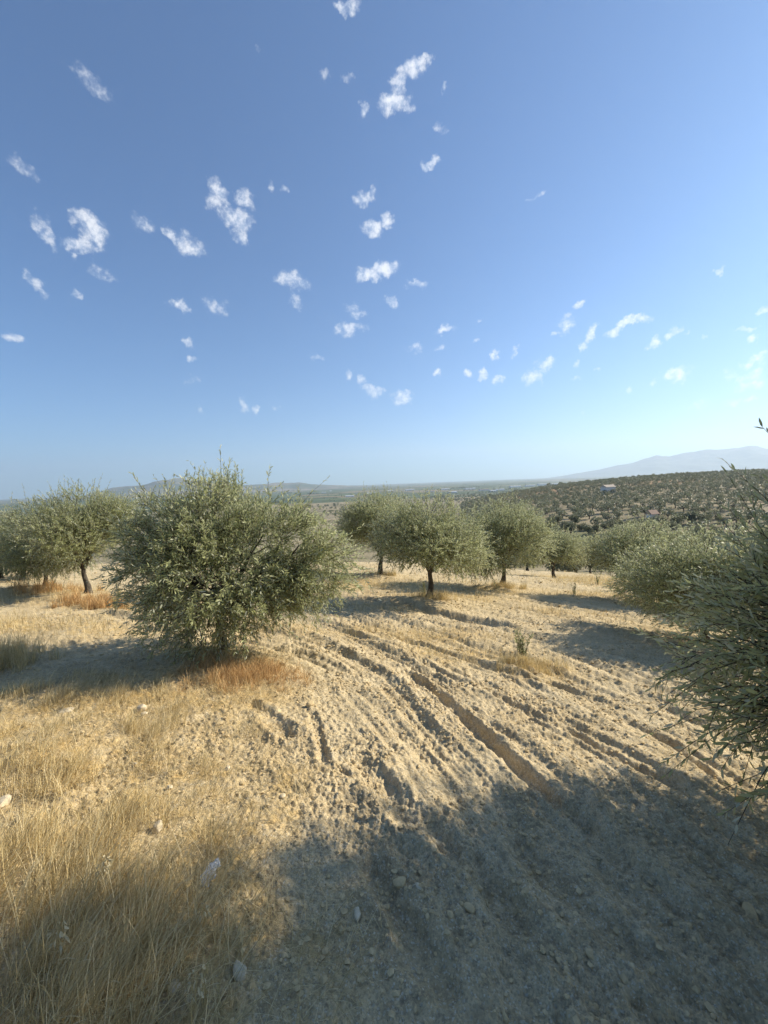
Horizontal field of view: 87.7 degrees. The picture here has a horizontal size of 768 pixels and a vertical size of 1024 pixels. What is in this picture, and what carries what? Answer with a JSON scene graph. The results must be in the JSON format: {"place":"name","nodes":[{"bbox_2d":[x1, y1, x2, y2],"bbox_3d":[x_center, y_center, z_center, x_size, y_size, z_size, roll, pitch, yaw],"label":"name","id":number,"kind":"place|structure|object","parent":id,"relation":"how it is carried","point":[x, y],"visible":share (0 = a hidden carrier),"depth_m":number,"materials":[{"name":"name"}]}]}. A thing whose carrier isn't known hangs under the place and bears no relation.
{"place":"outdoors","nodes":[
{"label":"outdoors","id":0,"kind":"place"},
{"bbox_2d":[0,478,523,503],"bbox_3d":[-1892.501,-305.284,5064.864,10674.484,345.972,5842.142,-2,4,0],"label":"hills","id":1,"kind":"structure","parent":0,"point":[284,486],"depth_m":5311.53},
{"bbox_2d":[0,476,630,521],"bbox_3d":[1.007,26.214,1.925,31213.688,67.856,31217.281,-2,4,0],"label":"distant plain","id":2,"kind":"structure","parent":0,"point":[320,497],"depth_m":3002.73,"materials":[{"name":"grey"}]},
{"bbox_2d":[1,481,571,528],"bbox_3d":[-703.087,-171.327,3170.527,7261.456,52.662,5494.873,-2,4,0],"label":"tree belts","id":3,"kind":"object","parent":2,"relation":"on","point":[464,498],"visible":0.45,"depth_m":1247.02,"materials":[{"name":"green plant"}]},
{"bbox_2d":[0,562,767,1023],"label":"ground","id":4,"kind":"structure","parent":0,"point":[732,938],"depth_m":2.40,"materials":[{"name":"soil"}]},
{"bbox_2d":[0,794,11,808],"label":"stone","id":5,"kind":"object","parent":4,"relation":"on","point":[7,798],"visible":0.89,"depth_m":2.25,"materials":[{"name":"stone"}]},
{"bbox_2d":[0,512,26,580],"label":"olive tree","id":6,"kind":"object","parent":4,"relation":"on","point":[13,542],"visible":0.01,"depth_m":10.07,"materials":[{"name":"green plant"}]},
{"bbox_2d":[0,505,37,577],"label":"olive tree","id":7,"kind":"object","parent":4,"relation":"on","point":[3,517],"visible":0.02,"depth_m":10.46,"materials":[{"name":"green plant"}]},
{"bbox_2d":[0,504,73,585],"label":"olive tree","id":8,"kind":"object","parent":4,"relation":"on","point":[14,564],"visible":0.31,"depth_m":8.42,"materials":[{"name":"green plant"}]},
{"bbox_2d":[0,621,73,673],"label":"grass clump","id":9,"kind":"object","parent":4,"relation":"on","point":[15,654],"visible":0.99,"depth_m":4.49,"materials":[{"name":"plant"}]},
{"bbox_2d":[9,577,103,595],"bbox_3d":[-7.546,1.657,8.728,2.531,0.505,1.239,-2,4,0],"label":"grass clump","id":10,"kind":"object","parent":4,"relation":"on","point":[40,586],"visible":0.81,"depth_m":8.66,"materials":[{"name":"brown plant"}]},
{"bbox_2d":[46,921,69,977],"bbox_3d":[-1.165,1.579,1.434,0.071,0.202,0.069,-1,4,13],"label":"wild oat","id":11,"kind":"object","parent":4,"relation":"on","point":[60,934],"visible":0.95,"depth_m":1.43,"materials":[{"name":"plant"}]},
{"bbox_2d":[57,707,73,713],"bbox_3d":[-2.745,1.704,3.432,0.146,0.020,0.090,-3,4,-17],"label":"stone","id":12,"kind":"object","parent":4,"relation":"on","point":[66,709],"visible":0.79,"depth_m":3.42,"materials":[{"name":"stone"}]},
{"bbox_2d":[0,472,147,593],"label":"olive tree","id":13,"kind":"object","parent":4,"relation":"on","point":[75,533],"visible":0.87,"depth_m":7.93,"materials":[{"name":"green plant"}]},
{"bbox_2d":[44,588,133,609],"bbox_3d":[-5.400,1.695,7.705,2.070,0.510,1.230,-2,4,0],"label":"grass clump","id":14,"kind":"object","parent":4,"relation":"on","point":[86,601],"visible":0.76,"depth_m":7.58,"materials":[{"name":"brown plant"}]},
{"bbox_2d":[95,855,111,881],"bbox_3d":[-1.232,1.605,1.764,0.072,0.172,0.069,1,5,38],"label":"wild oat","id":15,"kind":"object","parent":4,"relation":"on","point":[102,863],"visible":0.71,"depth_m":1.75,"materials":[{"name":"plant"}]},
{"bbox_2d":[0,665,274,1023],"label":"tall dry grass","id":16,"kind":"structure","parent":4,"relation":"on","point":[74,1002],"depth_m":1.63,"materials":[{"name":"plant"}]},
{"bbox_2d":[136,704,146,712],"bbox_3d":[-2.089,1.691,3.448,0.079,0.062,0.066,-3,4,-17],"label":"stone","id":17,"kind":"object","parent":4,"relation":"on","point":[140,706],"visible":0.89,"depth_m":3.43,"materials":[{"name":"stone"}]},
{"bbox_2d":[153,820,162,833],"bbox_3d":[-1.215,1.693,2.145,0.057,0.062,0.049,0,5,30],"label":"stone","id":18,"kind":"object","parent":4,"relation":"on","point":[156,829],"visible":0.81,"depth_m":2.13,"materials":[{"name":"stone"}]},
{"bbox_2d":[168,979,180,994],"bbox_3d":[-0.741,1.678,1.412,0.058,0.022,0.041,1,5,38],"label":"stone","id":19,"kind":"object","parent":4,"relation":"on","point":[174,988],"visible":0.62,"depth_m":1.41,"materials":[{"name":"stone"}]},
{"bbox_2d":[186,965,205,1017],"bbox_3d":[-0.630,1.623,1.347,0.068,0.162,0.070,-3,4,-16],"label":"wild oat","id":20,"kind":"object","parent":4,"relation":"on","point":[201,974],"visible":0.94,"depth_m":1.34,"materials":[{"name":"plant"}]},
{"bbox_2d":[193,899,209,928],"bbox_3d":[-0.737,1.645,1.619,0.073,0.122,0.069,-1,4,14],"label":"wild oat","id":21,"kind":"object","parent":4,"relation":"on","point":[200,912],"visible":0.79,"depth_m":1.61,"materials":[{"name":"plant"}]},
{"bbox_2d":[86,444,381,673],"bbox_3d":[-1.793,0.484,5.036,3.250,2.638,2.528,-5,5,-33],"label":"olive tree","id":22,"kind":"object","parent":4,"relation":"on","point":[163,550],"visible":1,"depth_m":4.57,"materials":[{"name":"green plant"}]},
{"bbox_2d":[233,960,246,980],"bbox_3d":[-0.532,1.692,1.477,0.049,0.042,0.061,-3,4,-10],"label":"stone","id":23,"kind":"object","parent":4,"relation":"on","point":[243,973],"visible":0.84,"depth_m":1.46,"materials":[{"name":"stone"}]},
{"bbox_2d":[164,647,316,699],"bbox_3d":[-1.521,1.681,4.218,1.721,0.379,1.256,-2,4,0],"label":"grass clump","id":24,"kind":"object","parent":4,"relation":"on","point":[259,667],"visible":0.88,"depth_m":4.21,"materials":[{"name":"brown plant"}]},
{"bbox_2d":[306,700,313,707],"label":"stone","id":25,"kind":"object","parent":4,"relation":"on","point":[310,702],"visible":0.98,"depth_m":3.61,"materials":[{"name":"stone"}]},
{"bbox_2d":[354,907,360,920],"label":"stone","id":26,"kind":"object","parent":4,"relation":"on","point":[357,913],"visible":0.93,"depth_m":1.71,"materials":[{"name":"stone"}]},
{"bbox_2d":[327,481,431,573],"bbox_3d":[-0.072,0.645,15.043,4.408,3.668,4.246,0,5,29],"label":"olive tree","id":27,"kind":"object","parent":4,"relation":"on","point":[355,516],"visible":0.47,"depth_m":14.08,"materials":[{"name":"green plant"}]},
{"bbox_2d":[369,569,396,576],"bbox_3d":[-0.074,2.247,14.903,1.248,0.360,0.814,-2,4,0],"label":"grass clump","id":28,"kind":"object","parent":4,"relation":"on","point":[390,573],"visible":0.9,"depth_m":14.82,"materials":[{"name":"plant"}]},
{"bbox_2d":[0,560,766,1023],"bbox_3d":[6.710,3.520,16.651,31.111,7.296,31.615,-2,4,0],"label":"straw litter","id":29,"kind":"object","parent":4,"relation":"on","point":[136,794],"visible":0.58,"depth_m":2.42,"materials":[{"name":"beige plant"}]},
{"bbox_2d":[0,563,767,1023],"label":"soil clods","id":30,"kind":"object","parent":4,"relation":"on","point":[474,943],"visible":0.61,"depth_m":2.36,"materials":[{"name":"soil"}]},
{"bbox_2d":[393,876,405,888],"bbox_3d":[0.074,1.724,1.862,0.066,0.036,0.051,-4,5,-23],"label":"stone","id":31,"kind":"object","parent":4,"relation":"on","point":[398,882],"visible":1,"depth_m":1.85,"materials":[{"name":"stone"}]},
{"bbox_2d":[363,484,504,597],"bbox_3d":[1.041,0.747,9.509,3.198,2.832,3.041,0,5,31],"label":"olive tree","id":32,"kind":"object","parent":4,"relation":"on","point":[437,536],"visible":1,"depth_m":9.04,"materials":[{"name":"green plant"}]},
{"bbox_2d":[410,588,457,600],"bbox_3d":[1.150,1.932,9.397,1.211,0.430,0.871,-2,4,0],"label":"grass clump","id":33,"kind":"object","parent":4,"relation":"on","point":[438,596],"visible":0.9,"depth_m":9.39,"materials":[{"name":"plant"}]},
{"bbox_2d":[463,902,474,913],"bbox_3d":[0.371,1.716,1.735,0.051,0.021,0.036,2,6,42],"label":"stone","id":34,"kind":"object","parent":4,"relation":"on","point":[469,907],"visible":1,"depth_m":1.73,"materials":[{"name":"stone"}]},
{"bbox_2d":[452,487,564,589],"bbox_3d":[3.755,0.857,12.674,3.647,3.236,3.896,1,5,38],"label":"olive tree","id":35,"kind":"object","parent":4,"relation":"on","point":[514,528],"visible":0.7,"depth_m":12.08,"materials":[{"name":"green plant"}]},
{"bbox_2d":[490,579,528,588],"bbox_3d":[3.954,2.243,12.443,1.326,0.441,0.776,-2,4,0],"label":"grass clump","id":36,"kind":"object","parent":4,"relation":"on","point":[507,585],"visible":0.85,"depth_m":12.43,"materials":[{"name":"plant"}]},
{"bbox_2d":[513,628,533,658],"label":"sapling","id":37,"kind":"object","parent":4,"relation":"on","point":[519,647],"visible":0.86,"depth_m":5.32,"materials":[{"name":"green plant"}]},
{"bbox_2d":[507,543,542,570],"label":"olive tree","id":38,"kind":"object","parent":4,"relation":"on","point":[527,568],"visible":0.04,"depth_m":36.45,"materials":[{"name":"green plant"}]},
{"bbox_2d":[492,651,572,674],"bbox_3d":[1.884,1.908,5.085,1.104,0.292,0.554,-2,4,0],"label":"grass clump","id":39,"kind":"object","parent":4,"relation":"on","point":[530,662],"visible":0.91,"depth_m":5.08,"materials":[{"name":"plant"}]},
{"bbox_2d":[508,523,592,577],"bbox_3d":[10.600,2.485,24.971,4.655,3.598,4.895,-4,5,-28],"label":"olive tree","id":40,"kind":"object","parent":4,"relation":"on","point":[569,552],"visible":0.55,"depth_m":24.00,"materials":[{"name":"green plant"}]},
{"bbox_2d":[551,540,589,571],"bbox_3d":[16.451,3.836,35.543,4.003,3.508,3.763,-4,4,-21],"label":"olive tree","id":41,"kind":"object","parent":4,"relation":"on","point":[567,569],"visible":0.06,"depth_m":34.54,"materials":[{"name":"green plant"}]},
{"bbox_2d":[563,556,593,572],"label":"olive tree","id":42,"kind":"object","parent":4,"relation":"on","point":[577,568],"visible":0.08,"depth_m":36.09,"materials":[{"name":"green plant"}]},
{"bbox_2d":[571,509,711,598],"bbox_3d":[7.494,1.294,11.182,3.626,2.701,3.873,-4,4,-19],"label":"olive tree","id":43,"kind":"object","parent":4,"relation":"on","point":[623,539],"visible":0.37,"depth_m":11.26,"materials":[{"name":"green plant"}]},
{"bbox_2d":[599,516,765,641],"bbox_3d":[5.411,1.191,6.915,3.290,2.329,3.514,-4,5,-28],"label":"olive tree","id":44,"kind":"object","parent":4,"relation":"on","point":[670,564],"visible":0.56,"depth_m":6.70,"materials":[{"name":"green plant"}]},
{"bbox_2d":[632,418,767,849],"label":"olive tree","id":45,"kind":"object","parent":4,"relation":"on","point":[746,658],"visible":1,"depth_m":2.35,"materials":[{"name":"green plant"}]},
{"bbox_2d":[706,515,767,614],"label":"olive tree","id":46,"kind":"object","parent":4,"relation":"on","point":[742,529],"visible":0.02,"depth_m":9.85,"materials":[{"name":"green plant"}]},
{"bbox_2d":[742,902,758,920],"bbox_3d":[1.662,1.819,1.819,0.050,0.037,0.092,0,5,28],"label":"stone","id":47,"kind":"object","parent":4,"relation":"on","point":[748,908],"visible":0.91,"depth_m":1.81,"materials":[{"name":"stone"}]},
{"bbox_2d":[0,0,767,498],"label":"sky","id":48,"kind":"structure","parent":0,"point":[353,242],"materials":[{"name":"blue"}]},
{"bbox_2d":[4,472,767,575],"bbox_3d":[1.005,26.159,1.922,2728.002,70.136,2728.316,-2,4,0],"label":"hillside","id":49,"kind":"structure","parent":0,"point":[369,555],"depth_m":209.53,"materials":[{"name":"soil"}]},
{"bbox_2d":[506,547,519,567],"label":"olive tree","id":50,"kind":"object","parent":49,"relation":"on","point":[510,563],"visible":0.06,"depth_m":49.21,"materials":[{"name":"green plant"}]},
{"bbox_2d":[540,507,550,513],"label":"olive tree","id":51,"kind":"object","parent":49,"relation":"on","point":[547,510],"visible":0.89,"depth_m":202.66,"materials":[{"name":"green plant"}]},
{"bbox_2d":[543,564,562,571],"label":"olive tree","id":52,"kind":"object","parent":49,"relation":"on","point":[548,568],"visible":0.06,"depth_m":46.15,"materials":[{"name":"green plant"}]},
{"bbox_2d":[550,524,562,531],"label":"olive tree","id":53,"kind":"object","parent":49,"relation":"on","point":[555,529],"visible":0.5,"depth_m":147.08,"materials":[{"name":"green plant"}]},
{"bbox_2d":[554,514,563,523],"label":"bushy tree","id":54,"kind":"object","parent":49,"relation":"on","point":[558,518],"visible":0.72,"depth_m":166.20,"materials":[{"name":"green plant"}]},
{"bbox_2d":[557,510,568,516],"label":"olive tree","id":55,"kind":"object","parent":49,"relation":"on","point":[562,512],"visible":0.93,"depth_m":183.24,"materials":[{"name":"green plant"}]},
{"bbox_2d":[559,521,569,529],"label":"olive tree","id":56,"kind":"object","parent":49,"relation":"on","point":[562,524],"visible":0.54,"depth_m":149.48,"materials":[{"name":"green plant"}]},
{"bbox_2d":[564,521,576,532],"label":"bushy tree","id":57,"kind":"object","parent":49,"relation":"on","point":[570,526],"visible":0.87,"depth_m":145.60,"materials":[{"name":"green plant"}]},
{"bbox_2d":[568,513,580,523],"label":"bushy tree","id":58,"kind":"object","parent":49,"relation":"on","point":[575,519],"visible":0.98,"depth_m":161.95,"materials":[{"name":"green plant"}]},
{"bbox_2d":[570,506,582,512],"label":"olive tree","id":59,"kind":"object","parent":49,"relation":"on","point":[574,510],"visible":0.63,"depth_m":182.18,"materials":[{"name":"green plant"}]},
{"bbox_2d":[574,511,583,517],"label":"olive tree","id":60,"kind":"object","parent":49,"relation":"on","point":[579,513],"visible":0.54,"depth_m":172.14,"materials":[{"name":"green plant"}]},
{"bbox_2d":[582,524,592,534],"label":"bushy tree","id":61,"kind":"object","parent":49,"relation":"on","point":[589,529],"visible":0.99,"depth_m":139.78,"materials":[{"name":"green plant"}]},
{"bbox_2d":[584,509,594,518],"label":"olive tree","id":62,"kind":"object","parent":49,"relation":"on","point":[590,513],"visible":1,"depth_m":173.26,"materials":[{"name":"green plant"}]},
{"bbox_2d":[587,500,597,510],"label":"olive tree","id":63,"kind":"object","parent":49,"relation":"on","point":[595,505],"visible":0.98,"depth_m":197.04,"materials":[{"name":"green plant"}]},
{"bbox_2d":[583,549,604,573],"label":"olive tree","id":64,"kind":"object","parent":49,"relation":"on","point":[591,566],"visible":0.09,"depth_m":48.50,"materials":[{"name":"green plant"}]},
{"bbox_2d":[591,524,600,532],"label":"bushy tree","id":65,"kind":"object","parent":49,"relation":"on","point":[594,527],"visible":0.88,"depth_m":142.13,"materials":[{"name":"green plant"}]},
{"bbox_2d":[590,516,603,524],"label":"olive tree","id":66,"kind":"object","parent":49,"relation":"on","point":[596,519],"visible":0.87,"depth_m":150.12,"materials":[{"name":"green plant"}]},
{"bbox_2d":[596,505,606,511],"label":"olive tree","id":67,"kind":"object","parent":49,"relation":"on","point":[600,507],"visible":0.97,"depth_m":184.24,"materials":[{"name":"green plant"}]},
{"bbox_2d":[602,512,611,520],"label":"olive tree","id":68,"kind":"object","parent":49,"relation":"on","point":[606,516],"visible":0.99,"depth_m":163.26,"materials":[{"name":"green plant"}]},
{"bbox_2d":[599,555,615,572],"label":"olive tree","id":69,"kind":"object","parent":49,"relation":"on","point":[605,566],"visible":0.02,"depth_m":44.33,"materials":[{"name":"green plant"}]},
{"bbox_2d":[600,484,615,493],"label":"hill house","id":70,"kind":"structure","parent":49,"relation":"on","point":[607,487],"depth_m":292.71,"materials":[{"name":"paint"}]},
{"bbox_2d":[601,500,614,512],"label":"olive tree","id":71,"kind":"object","parent":49,"relation":"on","point":[609,505],"visible":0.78,"depth_m":186.13,"materials":[{"name":"green plant"}]},
{"bbox_2d":[605,520,619,531],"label":"bushy tree","id":72,"kind":"object","parent":49,"relation":"on","point":[608,523],"visible":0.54,"depth_m":139.84,"materials":[{"name":"green plant"}]},
{"bbox_2d":[459,468,767,525],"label":"olive grove","id":73,"kind":"object","parent":49,"relation":"on","point":[685,481],"visible":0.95,"depth_m":289.16,"materials":[{"name":"green plant"}]},
{"bbox_2d":[608,515,622,522],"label":"olive tree","id":74,"kind":"object","parent":49,"relation":"on","point":[613,519],"visible":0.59,"depth_m":151.34,"materials":[{"name":"green plant"}]},
{"bbox_2d":[610,506,621,514],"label":"olive tree","id":75,"kind":"object","parent":49,"relation":"on","point":[615,509],"visible":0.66,"depth_m":174.19,"materials":[{"name":"green plant"}]},
{"bbox_2d":[610,508,623,519],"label":"olive tree","id":76,"kind":"object","parent":49,"relation":"on","point":[618,513],"visible":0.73,"depth_m":164.07,"materials":[{"name":"green plant"}]},
{"bbox_2d":[616,502,627,510],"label":"olive tree","id":77,"kind":"object","parent":49,"relation":"on","point":[622,507],"visible":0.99,"depth_m":186.73,"materials":[{"name":"green plant"}]},
{"bbox_2d":[627,506,639,516],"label":"olive tree","id":78,"kind":"object","parent":49,"relation":"on","point":[635,511],"visible":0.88,"depth_m":163.77,"materials":[{"name":"green plant"}]},
{"bbox_2d":[638,499,647,506],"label":"olive tree","id":79,"kind":"object","parent":49,"relation":"on","point":[643,502],"visible":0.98,"depth_m":189.08,"materials":[{"name":"green plant"}]},
{"bbox_2d":[639,506,649,515],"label":"olive tree","id":80,"kind":"object","parent":49,"relation":"on","point":[644,510],"visible":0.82,"depth_m":166.19,"materials":[{"name":"green plant"}]},
{"bbox_2d":[645,510,659,517],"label":"farm shed","id":81,"kind":"structure","parent":49,"relation":"on","point":[651,513],"depth_m":159.61,"materials":[{"name":"ceramic"}]},
{"bbox_2d":[651,497,665,508],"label":"olive tree","id":82,"kind":"object","parent":49,"relation":"on","point":[658,503],"visible":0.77,"depth_m":178.04,"materials":[{"name":"green plant"}]},
{"bbox_2d":[653,505,666,514],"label":"olive tree","id":83,"kind":"object","parent":49,"relation":"on","point":[658,509],"visible":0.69,"depth_m":165.75,"materials":[{"name":"green plant"}]},
{"bbox_2d":[660,506,676,519],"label":"olive tree","id":84,"kind":"object","parent":49,"relation":"on","point":[667,514],"visible":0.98,"depth_m":155.01,"materials":[{"name":"green plant"}]},
{"bbox_2d":[664,519,681,530],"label":"olive tree","id":85,"kind":"object","parent":49,"relation":"on","point":[672,523],"visible":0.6,"depth_m":131.46,"materials":[{"name":"green plant"}]},
{"bbox_2d":[668,496,683,507],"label":"olive tree","id":86,"kind":"object","parent":49,"relation":"on","point":[674,500],"visible":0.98,"depth_m":178.31,"materials":[{"name":"green plant"}]},
{"bbox_2d":[668,515,684,525],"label":"bushy tree","id":87,"kind":"object","parent":49,"relation":"on","point":[678,518],"visible":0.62,"depth_m":140.83,"materials":[{"name":"green plant"}]},
{"bbox_2d":[676,501,689,510],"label":"olive tree","id":88,"kind":"object","parent":49,"relation":"on","point":[685,505],"visible":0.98,"depth_m":167.63,"materials":[{"name":"green plant"}]},
{"bbox_2d":[682,512,696,522],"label":"bushy tree","id":89,"kind":"object","parent":49,"relation":"on","point":[690,517],"visible":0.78,"depth_m":143.54,"materials":[{"name":"green plant"}]},
{"bbox_2d":[684,510,698,521],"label":"olive tree","id":90,"kind":"object","parent":49,"relation":"on","point":[694,513],"visible":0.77,"depth_m":143.15,"materials":[{"name":"green plant"}]},
{"bbox_2d":[686,501,700,512],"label":"olive tree","id":91,"kind":"object","parent":49,"relation":"on","point":[697,509],"visible":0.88,"depth_m":157.53,"materials":[{"name":"green plant"}]},
{"bbox_2d":[687,520,703,529],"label":"olive tree","id":92,"kind":"object","parent":49,"relation":"on","point":[697,523],"visible":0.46,"depth_m":130.82,"materials":[{"name":"green plant"}]},
{"bbox_2d":[694,525,708,537],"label":"olive tree","id":93,"kind":"object","parent":49,"relation":"on","point":[704,531],"visible":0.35,"depth_m":121.34,"materials":[{"name":"green plant"}]},
{"bbox_2d":[696,514,710,523],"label":"bushy tree","id":94,"kind":"object","parent":49,"relation":"on","point":[706,516],"visible":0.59,"depth_m":140.28,"materials":[{"name":"green plant"}]},
{"bbox_2d":[698,504,712,513],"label":"olive tree","id":95,"kind":"object","parent":49,"relation":"on","point":[702,509],"visible":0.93,"depth_m":158.74,"materials":[{"name":"green plant"}]},
{"bbox_2d":[699,518,711,526],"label":"olive tree","id":96,"kind":"object","parent":49,"relation":"on","point":[704,520],"visible":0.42,"depth_m":134.09,"materials":[{"name":"green plant"}]},
{"bbox_2d":[701,511,713,519],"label":"olive tree","id":97,"kind":"object","parent":49,"relation":"on","point":[710,517],"visible":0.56,"depth_m":145.34,"materials":[{"name":"green plant"}]},
{"bbox_2d":[713,497,727,504],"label":"olive tree","id":98,"kind":"object","parent":49,"relation":"on","point":[718,499],"visible":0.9,"depth_m":171.86,"materials":[{"name":"green plant"}]},
{"bbox_2d":[716,504,725,511],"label":"olive tree","id":99,"kind":"object","parent":49,"relation":"on","point":[720,509],"visible":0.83,"depth_m":159.08,"materials":[{"name":"green plant"}]},
{"bbox_2d":[716,518,729,524],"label":"olive tree","id":100,"kind":"object","parent":49,"relation":"on","point":[724,520],"visible":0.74,"depth_m":134.87,"materials":[{"name":"green plant"}]},
{"bbox_2d":[726,499,741,509],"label":"olive tree","id":101,"kind":"object","parent":49,"relation":"on","point":[734,503],"visible":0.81,"depth_m":159.83,"materials":[{"name":"green plant"}]},
{"bbox_2d":[725,508,746,524],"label":"olive tree","id":102,"kind":"object","parent":49,"relation":"on","point":[733,517],"visible":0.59,"depth_m":135.18,"materials":[{"name":"green plant"}]},
{"bbox_2d":[732,522,749,530],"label":"olive tree","id":103,"kind":"object","parent":49,"relation":"on","point":[737,526],"visible":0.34,"depth_m":123.77,"materials":[{"name":"green plant"}]},
{"bbox_2d":[739,508,759,522],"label":"olive tree","id":104,"kind":"object","parent":49,"relation":"on","point":[747,517],"visible":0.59,"depth_m":136.41,"materials":[{"name":"green plant"}]},
{"bbox_2d":[480,446,767,480],"bbox_3d":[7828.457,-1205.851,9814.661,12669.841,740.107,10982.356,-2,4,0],"label":"mountains","id":105,"kind":"structure","parent":0,"point":[750,457],"depth_m":9605.04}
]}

